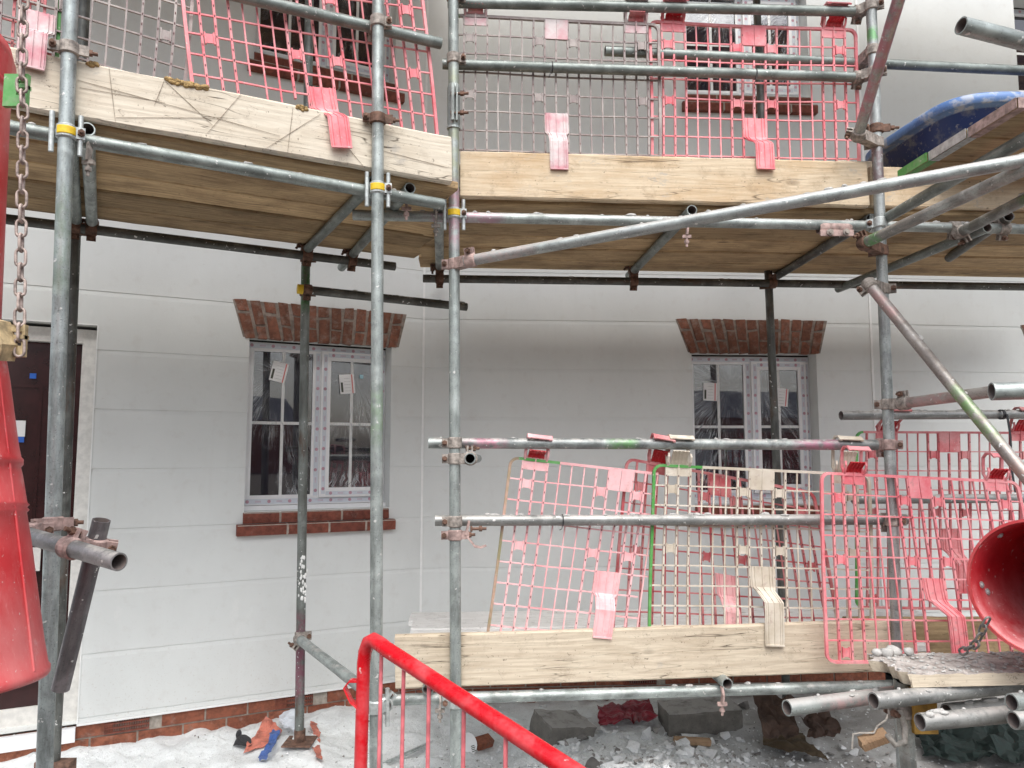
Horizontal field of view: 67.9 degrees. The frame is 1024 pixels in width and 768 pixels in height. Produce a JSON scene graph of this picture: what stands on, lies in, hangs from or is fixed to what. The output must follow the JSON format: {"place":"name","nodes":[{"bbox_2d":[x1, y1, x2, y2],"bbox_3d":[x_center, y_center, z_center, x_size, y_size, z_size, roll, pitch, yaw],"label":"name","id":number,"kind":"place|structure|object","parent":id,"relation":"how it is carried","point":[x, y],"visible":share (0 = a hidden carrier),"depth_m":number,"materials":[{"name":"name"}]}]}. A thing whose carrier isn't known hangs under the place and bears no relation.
{"place":"outdoors","nodes":[
{"label":"outdoors","id":0,"kind":"place"},
{"bbox_2d":[2,74,31,107],"bbox_3d":[-1.128,-0.667,1.731,0.054,0.076,0.020,0,-5,0],"label":"chain bracket","id":1,"kind":"object","parent":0,"point":[10,97],"visible":0.74,"depth_m":1.73,"materials":[{"name":"green plastic"}]},
{"bbox_2d":[12,0,29,357],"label":"chain","id":2,"kind":"object","parent":1,"relation":"hanging from","point":[20,278],"visible":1,"depth_m":1.68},
{"bbox_2d":[0,320,50,693],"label":"rubbish chute","id":3,"kind":"object","parent":2,"relation":"hanging from","point":[24,661],"visible":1,"depth_m":1.70,"materials":[{"name":"red plastic"}]},
{"bbox_2d":[0,34,16,319],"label":"rubbish chute","id":4,"kind":"object","parent":3,"relation":"on","point":[7,65],"visible":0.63,"depth_m":1.89,"materials":[{"name":"red plastic"}]},
{"bbox_2d":[0,693,1023,767],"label":"ground","id":5,"kind":"structure","parent":0,"point":[158,749],"depth_m":4.08,"materials":[{"name":"snow"}]},
{"bbox_2d":[34,0,89,767],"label":"scaffold standard","id":6,"kind":"object","parent":5,"relation":"on","point":[76,233],"visible":0.52,"depth_m":3.61,"materials":[{"name":"metal"}]},
{"bbox_2d":[71,146,81,224],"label":"scaffold transom","id":7,"kind":"object","parent":6,"relation":"attached to","point":[76,208],"visible":0.39,"depth_m":3.23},
{"bbox_2d":[8,158,433,233],"bbox_3d":[-1.476,-0.861,3.336,2.464,0.040,0.228,3,-6,-27],"label":"deck board","id":8,"kind":"object","parent":7,"relation":"on","point":[125,183],"visible":0.56,"depth_m":3.39,"materials":[{"name":"wood"}]},
{"bbox_2d":[9,136,447,210],"bbox_3d":[-1.363,-0.877,3.125,2.328,0.040,0.228,3,-6,-27],"label":"deck board","id":9,"kind":"object","parent":7,"relation":"on","point":[106,162],"visible":0.39,"depth_m":3.14,"materials":[{"name":"wood"}]},
{"bbox_2d":[81,122,97,226],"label":"scaffold transom","id":10,"kind":"object","parent":6,"relation":"attached to","point":[88,162],"visible":0.85,"depth_m":3.06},
{"bbox_2d":[10,109,457,198],"bbox_3d":[-1.257,-0.898,2.911,2.181,0.040,0.228,3,-6,-27],"label":"deck board","id":11,"kind":"object","parent":10,"relation":"on","point":[437,190],"visible":0.25,"depth_m":2.94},
{"bbox_2d":[2,0,61,56],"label":"brick guard","id":12,"kind":"object","parent":11,"relation":"on","point":[13,21],"visible":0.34,"depth_m":2.65,"materials":[{"name":"red plastic"}]},
{"bbox_2d":[10,47,451,184],"bbox_3d":[-1.192,-1.005,2.790,2.091,0.214,0.048,3,-6,-27],"label":"toe board","id":13,"kind":"object","parent":11,"relation":"on","point":[165,106],"visible":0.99,"depth_m":2.84,"materials":[{"name":"wood"}]},
{"bbox_2d":[31,0,97,767],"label":"scaffold standard","id":14,"kind":"object","parent":5,"relation":"on","point":[70,50],"visible":0.91,"depth_m":2.49,"materials":[{"name":"metal"}]},
{"bbox_2d":[29,522,127,570],"bbox_3d":[-1.240,0.452,2.164,0.548,0.107,0.166,-3,-6,27],"label":"scaffold stub","id":15,"kind":"object","parent":14,"relation":"attached to","point":[75,543],"visible":0.66,"depth_m":2.08,"materials":[{"name":"metal"}]},
{"bbox_2d":[51,517,110,692],"bbox_3d":[-1.231,0.630,2.170,0.048,0.503,0.048,14,2,0],"label":"scaffold stub","id":16,"kind":"object","parent":15,"relation":"attached to","point":[76,622],"visible":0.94,"depth_m":2.15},
{"bbox_2d":[0,0,193,80],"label":"brick guard","id":17,"kind":"object","parent":14,"relation":"attached to","point":[42,27],"visible":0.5,"depth_m":2.71,"materials":[{"name":"pink plastic"}]},
{"bbox_2d":[244,716,281,752],"bbox_3d":[-1.330,1.896,4.119,0.152,0.092,0.306,0,-5,0],"label":"plastic bag","id":18,"kind":"object","parent":5,"relation":"on","point":[260,739],"visible":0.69,"depth_m":4.12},
{"bbox_2d":[281,0,317,747],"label":"scaffold standard","id":19,"kind":"object","parent":5,"relation":"on","point":[301,739],"visible":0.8,"depth_m":4.07,"materials":[{"name":"metal"}]},
{"bbox_2d":[6,214,395,271],"bbox_3d":[-1.736,-0.747,3.851,2.381,0.147,0.066,3,-6,-27],"label":"scaffold ledger","id":20,"kind":"object","parent":19,"relation":"attached to","point":[92,233],"visible":0.85,"depth_m":3.91,"materials":[{"name":"metal"}]},
{"bbox_2d":[337,182,415,270],"bbox_3d":[-0.729,-0.708,3.873,0.056,0.159,1.488,2,-6,-23],"label":"scaffold transom","id":21,"kind":"object","parent":20,"relation":"attached to","point":[361,244],"visible":0.67,"depth_m":3.79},
{"bbox_2d":[6,194,420,257],"bbox_3d":[-1.722,-0.821,3.748,2.693,0.040,0.228,3,-6,-27],"label":"deck board","id":22,"kind":"object","parent":21,"relation":"on","point":[151,219],"visible":0.46,"depth_m":3.83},
{"bbox_2d":[7,176,433,247],"bbox_3d":[-1.602,-0.837,3.540,2.571,0.040,0.228,3,-6,-27],"label":"deck board","id":23,"kind":"object","parent":21,"relation":"on","point":[112,199],"visible":0.63,"depth_m":3.61,"materials":[{"name":"wood"}]},
{"bbox_2d":[303,176,371,252],"bbox_3d":[-0.856,-0.783,3.666,0.048,0.049,1.221,3,-6,-28],"label":"scaffold transom","id":24,"kind":"object","parent":19,"relation":"attached to","point":[340,215],"visible":0.72,"depth_m":3.62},
{"bbox_2d":[297,284,467,310],"bbox_3d":[-0.716,-0.490,4.320,0.985,0.059,0.053,4,-6,-25],"label":"scaffold transom","id":25,"kind":"object","parent":19,"relation":"attached to","point":[366,296],"visible":0.95,"depth_m":4.30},
{"bbox_2d":[363,0,399,767],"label":"scaffold standard","id":26,"kind":"object","parent":5,"relation":"on","point":[377,118],"visible":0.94,"depth_m":2.98,"materials":[{"name":"metal"}]},
{"bbox_2d":[10,120,444,209],"bbox_3d":[-1.115,-0.823,2.821,1.844,0.057,0.051,4,-7,-27],"label":"scaffold ledger","id":27,"kind":"object","parent":26,"relation":"attached to","point":[122,147],"visible":0.88,"depth_m":2.83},
{"bbox_2d":[228,0,442,48],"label":"guard rail","id":28,"kind":"object","parent":26,"relation":"attached to","point":[337,19],"visible":0.98,"depth_m":3.07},
{"bbox_2d":[181,0,438,148],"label":"brick guard","id":29,"kind":"object","parent":28,"relation":"attached to","point":[322,99],"visible":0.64,"depth_m":3.06,"materials":[{"name":"pink plastic"}]},
{"bbox_2d":[296,636,391,712],"bbox_3d":[-0.797,1.276,3.425,0.049,0.050,1.273,3,-6,-30],"label":"scaffold transom","id":30,"kind":"object","parent":26,"relation":"attached to","point":[338,669],"visible":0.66,"depth_m":3.46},
{"bbox_2d":[441,0,486,767],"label":"scaffold standard","id":31,"kind":"object","parent":5,"relation":"on","point":[454,457],"visible":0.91,"depth_m":3.32,"materials":[{"name":"metal"}]},
{"bbox_2d":[422,684,444,722],"bbox_3d":[-0.373,1.401,3.798,0.096,0.166,1.220,0,-5,-4],"label":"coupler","id":32,"kind":"object","parent":31,"relation":"attached to","point":[439,710],"visible":0.19,"depth_m":3.21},
{"bbox_2d":[413,627,620,632],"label":"deck board","id":33,"kind":"object","parent":32,"relation":"on","point":[444,631],"visible":0.06,"depth_m":3.98,"materials":[{"name":"wood"}]},
{"bbox_2d":[842,616,1019,652],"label":"toe board","id":34,"kind":"object","parent":33,"relation":"attached to","point":[937,630],"visible":0.22,"depth_m":3.95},
{"bbox_2d":[409,606,922,626],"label":"deck board","id":35,"kind":"object","parent":32,"relation":"on","point":[478,615],"visible":0.38,"depth_m":4.43,"materials":[{"name":"paint"}]},
{"bbox_2d":[431,209,443,283],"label":"scaffold transom","id":36,"kind":"object","parent":31,"relation":"attached to","point":[438,230],"visible":0.49,"depth_m":3.92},
{"bbox_2d":[419,254,1023,277],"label":"deck board","id":37,"kind":"object","parent":36,"relation":"on","point":[734,267],"visible":0.57,"depth_m":4.68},
{"bbox_2d":[420,245,1023,267],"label":"deck board","id":38,"kind":"object","parent":36,"relation":"on","point":[746,257],"visible":0.56,"depth_m":4.42,"materials":[{"name":"wood"}]},
{"bbox_2d":[423,233,1023,256],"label":"deck board","id":39,"kind":"object","parent":36,"relation":"on","point":[743,245],"visible":0.43,"depth_m":4.18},
{"bbox_2d":[383,680,892,705],"bbox_3d":[0.576,1.345,3.327,2.264,0.060,0.052,0,-5,-4],"label":"scaffold ledger","id":40,"kind":"object","parent":31,"relation":"attached to","point":[747,688],"visible":0.74,"depth_m":3.31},
{"bbox_2d":[395,620,913,688],"bbox_3d":[0.649,1.181,3.343,2.312,0.225,0.040,0,-5,-4],"label":"toe board","id":41,"kind":"object","parent":40,"relation":"on","point":[584,655],"visible":0.82,"depth_m":3.32,"materials":[{"name":"wood"}]},
{"bbox_2d":[712,674,732,715],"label":"scaffold transom","id":42,"kind":"object","parent":40,"relation":"attached to","point":[724,681],"visible":0.27,"depth_m":3.28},
{"bbox_2d":[410,613,910,633],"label":"deck board","id":43,"kind":"object","parent":42,"relation":"on","point":[466,624],"visible":0.32,"depth_m":4.16,"materials":[{"name":"paint"}]},
{"bbox_2d":[442,58,855,82],"bbox_3d":[0.689,-1.484,3.602,2.029,0.049,0.049,0,-5,-4],"label":"guard rail","id":44,"kind":"object","parent":31,"relation":"attached to","point":[646,70],"visible":0.89,"depth_m":3.58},
{"bbox_2d":[447,0,855,16],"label":"guard rail","id":45,"kind":"object","parent":31,"relation":"attached to","point":[694,8],"visible":0.96,"depth_m":3.62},
{"bbox_2d":[459,0,661,190],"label":"brick guard","id":46,"kind":"object","parent":45,"relation":"hanging from","point":[556,127],"visible":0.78,"depth_m":3.59,"materials":[{"name":"pink plastic"}]},
{"bbox_2d":[648,0,860,169],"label":"brick guard","id":47,"kind":"object","parent":45,"relation":"hanging from","point":[754,129],"visible":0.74,"depth_m":3.68,"materials":[{"name":"pink plastic"}]},
{"bbox_2d":[428,436,878,449],"bbox_3d":[0.682,0.268,3.436,2.108,0.056,0.054,1,-5,-4],"label":"guard rail","id":48,"kind":"object","parent":31,"relation":"attached to","point":[644,443],"visible":0.91,"depth_m":3.41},
{"bbox_2d":[486,433,658,638],"bbox_3d":[0.278,0.726,3.372,0.784,1.012,0.090,0,-5,-4],"label":"brick guard","id":49,"kind":"object","parent":48,"relation":"hanging from","point":[605,588],"visible":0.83,"depth_m":3.40,"materials":[{"name":"pink plastic"}]},
{"bbox_2d":[614,433,833,627],"bbox_3d":[1.009,0.745,3.476,1.106,1.036,0.200,0,-5,-4],"label":"brick guard","id":50,"kind":"object","parent":48,"relation":"hanging from","point":[658,456],"visible":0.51,"depth_m":3.51,"materials":[{"name":"pink plastic"}]},
{"bbox_2d":[648,434,873,646],"bbox_3d":[1.132,0.714,3.427,1.056,0.969,0.093,0,-5,-4],"label":"brick guard","id":51,"kind":"object","parent":48,"relation":"hanging from","point":[761,580],"visible":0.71,"depth_m":3.44,"materials":[{"name":"beige plastic"}]},
{"bbox_2d":[463,153,1023,265],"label":"scaffold brace","id":52,"kind":"object","parent":31,"relation":"attached to","point":[884,185],"visible":0.99,"depth_m":2.89,"materials":[{"name":"metal"}]},
{"bbox_2d":[343,632,585,767],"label":"crowd barrier","id":53,"kind":"object","parent":5,"relation":"on","point":[534,746],"visible":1,"depth_m":1.73,"materials":[{"name":"metal"}]},
{"bbox_2d":[0,0,1023,761],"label":"rendered house","id":54,"kind":"structure","parent":5,"relation":"on","point":[186,442],"depth_m":4.91,"materials":[{"name":"paint"}]},
{"bbox_2d":[0,342,82,717],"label":"door","id":55,"kind":"structure","parent":54,"relation":"in","point":[29,375],"depth_m":4.06,"materials":[{"name":"brown wood"}]},
{"bbox_2d":[244,340,385,510],"bbox_3d":[-1.224,0.260,4.768,0.874,1.026,0.105,3,-6,-27],"label":"window","id":56,"kind":"structure","parent":54,"relation":"in","point":[339,399],"depth_m":4.74,"materials":[{"name":"white plastic"}]},
{"bbox_2d":[254,0,390,81],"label":"window","id":57,"kind":"structure","parent":54,"relation":"in","point":[263,14],"depth_m":4.99,"materials":[{"name":"glass"}]},
{"bbox_2d":[685,0,801,96],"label":"window","id":58,"kind":"structure","parent":54,"relation":"in","point":[767,20],"depth_m":5.47,"materials":[{"name":"glass"}]},
{"bbox_2d":[692,355,812,502],"bbox_3d":[1.626,0.305,5.212,0.859,1.010,0.105,0,-5,-3],"label":"window","id":59,"kind":"structure","parent":54,"relation":"in","point":[731,400],"depth_m":5.21,"materials":[{"name":"white plastic"}]},
{"bbox_2d":[1014,8,1023,91],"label":"window","id":60,"kind":"structure","parent":54,"relation":"in","point":[1018,12],"depth_m":5.70,"materials":[{"name":"white plastic"}]},
{"bbox_2d":[77,699,1001,767],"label":"rubble","id":61,"kind":"object","parent":5,"relation":"on","point":[621,761],"visible":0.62,"depth_m":3.94,"materials":[{"name":"stone"}]},
{"bbox_2d":[753,694,798,739],"bbox_3d":[1.405,1.726,3.969,0.244,0.186,0.287,-1,-5,6],"label":"paper sack","id":62,"kind":"object","parent":61,"relation":"on","point":[776,721],"visible":0.86,"depth_m":3.96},
{"bbox_2d":[529,709,596,745],"bbox_3d":[0.277,1.917,4.207,0.304,0.145,0.220,14,-1,-28],"label":"concrete block","id":63,"kind":"object","parent":5,"relation":"on","point":[552,727],"depth_m":4.15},
{"bbox_2d":[597,699,657,725],"bbox_3d":[0.661,1.911,4.429,0.390,0.071,0.234,1,-6,-12],"label":"plastic bag","id":64,"kind":"object","parent":5,"relation":"on","point":[631,710],"visible":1,"depth_m":4.42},
{"bbox_2d":[657,696,742,736],"bbox_3d":[1.087,1.928,4.401,0.445,0.146,0.224,-1,-2,-6],"label":"concrete block","id":65,"kind":"object","parent":5,"relation":"on","point":[677,717],"depth_m":4.30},
{"bbox_2d":[753,0,789,697],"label":"scaffold standard","id":66,"kind":"object","parent":5,"relation":"on","point":[772,369],"visible":0.48,"depth_m":4.67,"materials":[{"name":"metal"}]},
{"bbox_2d":[423,264,1023,290],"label":"scaffold ledger","id":67,"kind":"object","parent":66,"relation":"attached to","point":[439,278],"visible":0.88,"depth_m":4.64,"materials":[{"name":"metal"}]},
{"bbox_2d":[625,205,696,276],"bbox_3d":[0.776,-0.673,4.120,0.057,0.183,1.277,0,-5,-4],"label":"scaffold transom","id":68,"kind":"object","parent":67,"relation":"attached to","point":[663,239],"visible":0.74,"depth_m":3.98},
{"bbox_2d":[446,197,1023,223],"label":"deck board","id":69,"kind":"object","parent":68,"relation":"on","point":[521,206],"visible":0.29,"depth_m":3.59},
{"bbox_2d":[460,151,869,208],"bbox_3d":[0.725,-0.951,3.550,1.931,0.222,0.042,0,-5,-4],"label":"toe board","id":70,"kind":"object","parent":69,"relation":"on","point":[596,178],"visible":0.91,"depth_m":3.53,"materials":[{"name":"wood"}]},
{"bbox_2d":[867,167,1023,211],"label":"toe board","id":71,"kind":"object","parent":69,"relation":"on","point":[994,199],"visible":0.36,"depth_m":3.65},
{"bbox_2d":[834,224,991,292],"bbox_3d":[2.127,-0.661,4.154,0.049,0.049,1.305,1,-5,-6],"label":"scaffold transom","id":72,"kind":"object","parent":67,"relation":"attached to","point":[938,247],"visible":0.73,"depth_m":3.99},
{"bbox_2d":[763,733,827,759],"bbox_3d":[1.484,1.923,4.076,0.264,0.052,0.413,0,-5,0],"label":"paper sack","id":73,"kind":"object","parent":5,"relation":"on","point":[799,743],"visible":0.62,"depth_m":4.06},
{"bbox_2d":[801,711,840,738],"bbox_3d":[1.598,1.751,3.942,0.202,0.106,0.192,0,-5,0],"label":"rock","id":74,"kind":"object","parent":5,"relation":"on","point":[821,724],"visible":0.97,"depth_m":3.92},
{"bbox_2d":[844,0,910,767],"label":"scaffold standard","id":75,"kind":"object","parent":5,"relation":"on","point":[871,138],"visible":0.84,"depth_m":3.48,"materials":[{"name":"metal"}]},
{"bbox_2d":[435,512,908,525],"bbox_3d":[0.734,0.604,3.408,2.148,0.060,0.050,1,-5,-4],"label":"guard rail","id":76,"kind":"object","parent":75,"relation":"attached to","point":[630,519],"visible":0.78,"depth_m":3.38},
{"bbox_2d":[352,210,1023,244],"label":"scaffold ledger","id":77,"kind":"object","parent":75,"relation":"attached to","point":[848,227],"visible":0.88,"depth_m":3.53,"materials":[{"name":"metal"}]},
{"bbox_2d":[944,213,1014,261],"bbox_3d":[2.421,-0.758,3.964,0.048,0.054,0.770,-1,-6,11],"label":"scaffold transom","id":78,"kind":"object","parent":77,"relation":"attached to","point":[956,252],"visible":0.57,"depth_m":4.01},
{"bbox_2d":[444,222,1023,245],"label":"deck board","id":79,"kind":"object","parent":78,"relation":"on","point":[694,233],"visible":0.38,"depth_m":3.94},
{"bbox_3d":[2.478,-0.930,4.032,0.999,0.056,0.050,1,-5,-3],"label":"scaffold ledger","id":80,"kind":"object","parent":79,"relation":"on","visible":0},
{"bbox_2d":[865,91,1023,166],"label":"mortar tub","id":81,"kind":"object","parent":80,"relation":"on","point":[924,132],"visible":0.28,"depth_m":3.52,"materials":[{"name":"blue plastic"}]},
{"bbox_2d":[959,192,1023,235],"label":"scaffold transom","id":82,"kind":"object","parent":77,"relation":"attached to","point":[999,212],"visible":0.97,"depth_m":3.31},
{"bbox_2d":[604,46,1023,75],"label":"guard rail","id":83,"kind":"object","parent":75,"relation":"attached to","point":[900,64],"visible":0.92,"depth_m":3.71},
{"bbox_2d":[774,214,869,279],"bbox_3d":[1.687,-0.731,4.223,0.048,0.049,1.216,0,-5,-2],"label":"scaffold transom","id":84,"kind":"object","parent":75,"relation":"attached to","point":[826,245],"visible":0.66,"depth_m":4.22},
{"bbox_2d":[851,714,887,748],"bbox_3d":[1.590,1.535,3.360,0.180,0.160,0.029,0,-5,0],"label":"string","id":85,"kind":"object","parent":75,"relation":"hanging from","point":[876,727],"visible":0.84,"depth_m":3.36,"materials":[{"name":"fabric"}]},
{"bbox_2d":[857,727,889,751],"bbox_3d":[1.597,1.573,3.362,0.125,0.052,0.058,-22,15,3],"label":"timber tag","id":86,"kind":"object","parent":85,"relation":"hanging from","point":[869,742],"visible":0.98,"depth_m":3.34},
{"bbox_2d":[854,0,904,142],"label":"scaffold brace","id":87,"kind":"object","parent":75,"relation":"attached to","point":[886,39],"visible":0.9,"depth_m":3.17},
{"bbox_2d":[819,446,1023,663],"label":"brick guard","id":88,"kind":"object","parent":75,"relation":"attached to","point":[934,592],"visible":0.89,"depth_m":3.36,"materials":[{"name":"pink plastic"}]},
{"bbox_2d":[839,409,1023,419],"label":"guard rail","id":89,"kind":"object","parent":75,"relation":"attached to","point":[914,414],"visible":0.77,"depth_m":4.09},
{"bbox_2d":[855,407,1023,609],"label":"brick guard","id":90,"kind":"object","parent":89,"relation":"hanging from","point":[948,441],"visible":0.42,"depth_m":4.17,"materials":[{"name":"pink plastic"}]},
{"bbox_2d":[895,386,988,407],"bbox_3d":[1.848,0.057,3.219,0.049,0.049,0.471,3,-9,-26],"label":"guard rail","id":91,"kind":"object","parent":75,"relation":"attached to","point":[944,398],"visible":0.64,"depth_m":3.23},
{"bbox_2d":[864,165,1023,246],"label":"scaffold transom","id":92,"kind":"object","parent":75,"relation":"attached to","point":[990,184],"visible":0.86,"depth_m":2.94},
{"bbox_2d":[865,277,1023,484],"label":"scaffold brace","id":93,"kind":"object","parent":75,"relation":"attached to","point":[1010,457],"visible":0.93,"depth_m":3.05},
{"bbox_2d":[884,132,1023,222],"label":"scaffold transom","id":94,"kind":"object","parent":75,"relation":"attached to","point":[1011,146],"visible":0.62,"depth_m":3.12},
{"bbox_2d":[897,152,1023,181],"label":"deck board","id":95,"kind":"object","parent":94,"relation":"on","point":[922,163],"visible":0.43,"depth_m":3.14,"materials":[{"name":"green wood"}]},
{"bbox_2d":[928,128,1023,160],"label":"deck board","id":96,"kind":"object","parent":94,"relation":"on","point":[961,146],"visible":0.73,"depth_m":2.95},
{"bbox_2d":[968,97,1023,137],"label":"deck board","id":97,"kind":"object","parent":94,"relation":"on","point":[1006,120],"visible":0.98,"depth_m":2.73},
{"bbox_2d":[883,679,916,767],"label":"scaffold standard","id":98,"kind":"object","parent":5,"relation":"on","point":[907,755],"visible":0.46,"depth_m":2.40,"materials":[{"name":"metal"}]},
{"bbox_2d":[782,686,893,715],"bbox_3d":[1.317,1.009,2.501,1.000,0.054,0.050,2,-6,-19],"label":"spare tube","id":99,"kind":"object","parent":98,"relation":"on","point":[852,698],"visible":0.41,"depth_m":2.37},
{"bbox_2d":[940,697,1004,709],"bbox_3d":[1.560,0.999,2.371,0.485,0.056,0.049,1,-6,-13],"label":"spare tube","id":100,"kind":"object","parent":99,"relation":"on","point":[988,702],"visible":0.47,"depth_m":2.33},
{"bbox_2d":[867,685,1023,709],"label":"spare tube","id":101,"kind":"object","parent":100,"relation":"on","point":[896,698],"visible":0.69,"depth_m":2.24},
{"bbox_2d":[867,645,1023,687],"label":"bench board","id":102,"kind":"object","parent":101,"relation":"on","point":[910,668],"visible":1,"depth_m":2.34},
{"bbox_2d":[958,616,990,655],"bbox_3d":[1.383,0.756,2.279,0.027,0.143,0.131,1,-5,-9],"label":"chain","id":103,"kind":"object","parent":102,"relation":"on","point":[975,640],"visible":1,"depth_m":2.25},
{"bbox_2d":[966,519,1023,652],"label":"rubbish chute","id":104,"kind":"object","parent":103,"relation":"hanging from","point":[995,577],"visible":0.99,"depth_m":2.35,"materials":[{"name":"red plastic"}]},
{"bbox_2d":[914,705,1009,730],"bbox_3d":[1.409,0.952,2.197,0.534,0.058,0.048,1,-6,-12],"label":"spare tube","id":105,"kind":"object","parent":101,"relation":"on","point":[938,719],"visible":0.9,"depth_m":2.15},
{"bbox_2d":[1006,710,1023,729],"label":"spare tube","id":106,"kind":"object","parent":105,"relation":"on","point":[1015,720],"visible":1,"depth_m":2.09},
{"bbox_2d":[1004,690,1023,710],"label":"spare tube","id":107,"kind":"object","parent":106,"relation":"on","point":[1014,701],"visible":1,"depth_m":2.11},
{"bbox_2d":[915,724,1023,763],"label":"debris net","id":108,"kind":"object","parent":5,"relation":"on","point":[1005,742],"visible":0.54,"depth_m":3.96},
{"bbox_2d":[851,494,1023,503],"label":"guard rail","id":109,"kind":"object","parent":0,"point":[881,500],"visible":0.43,"depth_m":4.07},
{"bbox_2d":[954,16,1023,51],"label":"guard rail","id":110,"kind":"object","parent":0,"point":[988,32],"visible":1,"depth_m":2.13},
{"bbox_2d":[987,382,1023,399],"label":"guard rail","id":111,"kind":"object","parent":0,"point":[1005,390],"visible":1,"depth_m":2.03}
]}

